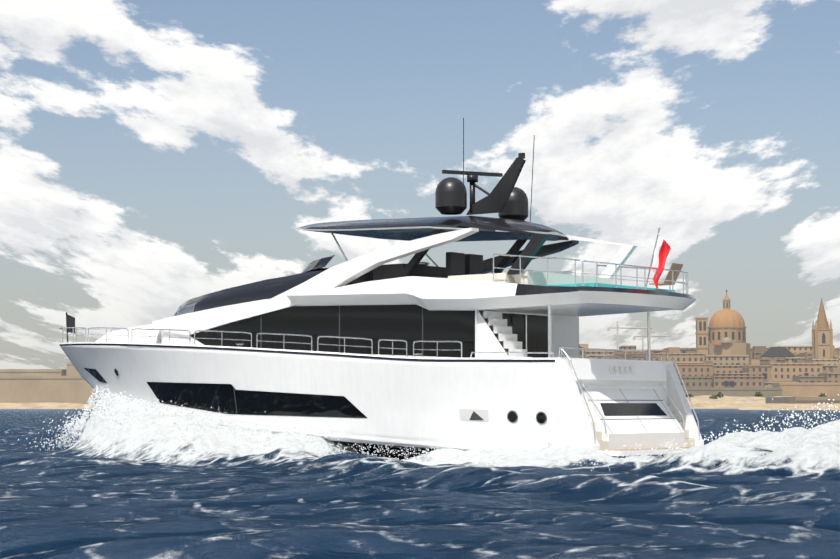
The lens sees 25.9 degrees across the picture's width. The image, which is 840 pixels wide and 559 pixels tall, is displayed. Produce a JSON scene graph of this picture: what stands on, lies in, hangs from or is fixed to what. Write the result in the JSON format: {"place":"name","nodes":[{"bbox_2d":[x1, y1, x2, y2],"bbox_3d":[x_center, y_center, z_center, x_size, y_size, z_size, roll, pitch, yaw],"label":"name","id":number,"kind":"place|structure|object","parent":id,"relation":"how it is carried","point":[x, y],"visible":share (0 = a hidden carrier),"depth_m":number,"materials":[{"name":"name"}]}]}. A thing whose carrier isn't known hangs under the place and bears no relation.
{"place":"outdoors","nodes":[
{"label":"outdoors","id":0,"kind":"place"},
{"bbox_2d":[0,393,839,558],"bbox_3d":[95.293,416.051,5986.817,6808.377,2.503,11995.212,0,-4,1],"label":"sea","id":1,"kind":"structure","parent":0,"point":[160,489],"depth_m":33.09,"materials":[{"name":"liquid"}]},
{"bbox_2d":[0,402,95,408],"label":"fort shore rocks","id":2,"kind":"object","parent":1,"relation":"on","point":[51,405],"visible":0.23,"depth_m":1039.00,"materials":[{"name":"beige stone"}]},
{"bbox_2d":[58,118,703,459],"bbox_3d":[-3.197,0.941,59.237,26.400,10.904,6.506,-3,-5,39],"label":"motor yacht","id":3,"kind":"object","parent":1,"relation":"on","point":[460,350],"visible":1,"depth_m":53.79,"materials":[{"name":"paint"}]},
{"bbox_2d":[18,385,839,470],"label":"sea spray","id":4,"kind":"object","parent":1,"relation":"on","point":[82,422],"visible":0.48,"depth_m":57.10,"materials":[{"name":"white liquid"}]},
{"bbox_2d":[579,344,839,387],"bbox_3d":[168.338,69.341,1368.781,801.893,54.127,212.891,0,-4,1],"label":"city buildings","id":5,"kind":"structure","parent":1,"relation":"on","point":[699,370],"depth_m":1302.46,"materials":[{"name":"stone"}]},
{"bbox_2d":[607,321,670,349],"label":"tower cranes","id":6,"kind":"object","parent":5,"relation":"on","point":[634,337],"visible":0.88,"depth_m":1463.30,"materials":[{"name":"grey paint"}]},
{"bbox_2d":[695,289,749,358],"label":"domed church","id":7,"kind":"structure","parent":5,"relation":"on","point":[726,321],"depth_m":1375.57,"materials":[{"name":"stone"}]},
{"bbox_2d":[713,337,795,356],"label":"roofs and cupolas","id":8,"kind":"structure","parent":5,"relation":"on","point":[777,352],"depth_m":1349.22,"materials":[{"name":"stone"}]},
{"bbox_2d":[812,297,832,358],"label":"church spire","id":9,"kind":"structure","parent":5,"relation":"on","point":[822,340],"depth_m":1347.44,"materials":[{"name":"stone"}]},
{"bbox_2d":[687,395,833,408],"bbox_3d":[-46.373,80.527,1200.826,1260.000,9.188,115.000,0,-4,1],"label":"shore rocks","id":10,"kind":"object","parent":1,"relation":"on","point":[703,402],"visible":0.1,"depth_m":1176.14,"materials":[{"name":"beige stone"}]},
{"bbox_2d":[722,403,839,409],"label":"headland rocks","id":11,"kind":"object","parent":1,"relation":"in","point":[772,406],"visible":0.83,"depth_m":770.78,"materials":[{"name":"beige stone"}]},
{"bbox_2d":[0,0,839,369],"label":"sky","id":12,"kind":"structure","parent":0,"point":[157,156],"materials":[{"name":"blue"}]},
{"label":"headland scrub ground","id":13,"kind":"structure","parent":0,"visible":0},
{"bbox_2d":[0,362,839,403],"bbox_3d":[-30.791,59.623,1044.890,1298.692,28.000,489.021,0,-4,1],"label":"fortifications","id":14,"kind":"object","parent":13,"relation":"on","point":[70,384],"visible":0.17,"depth_m":1073.18,"materials":[{"name":"stone"}]},
{"bbox_2d":[686,392,827,398],"bbox_3d":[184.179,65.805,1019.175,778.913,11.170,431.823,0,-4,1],"label":"headland shrubs","id":15,"kind":"object","parent":13,"relation":"on","point":[720,394],"visible":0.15,"depth_m":1202.42,"materials":[{"name":"green plant"}]}
]}

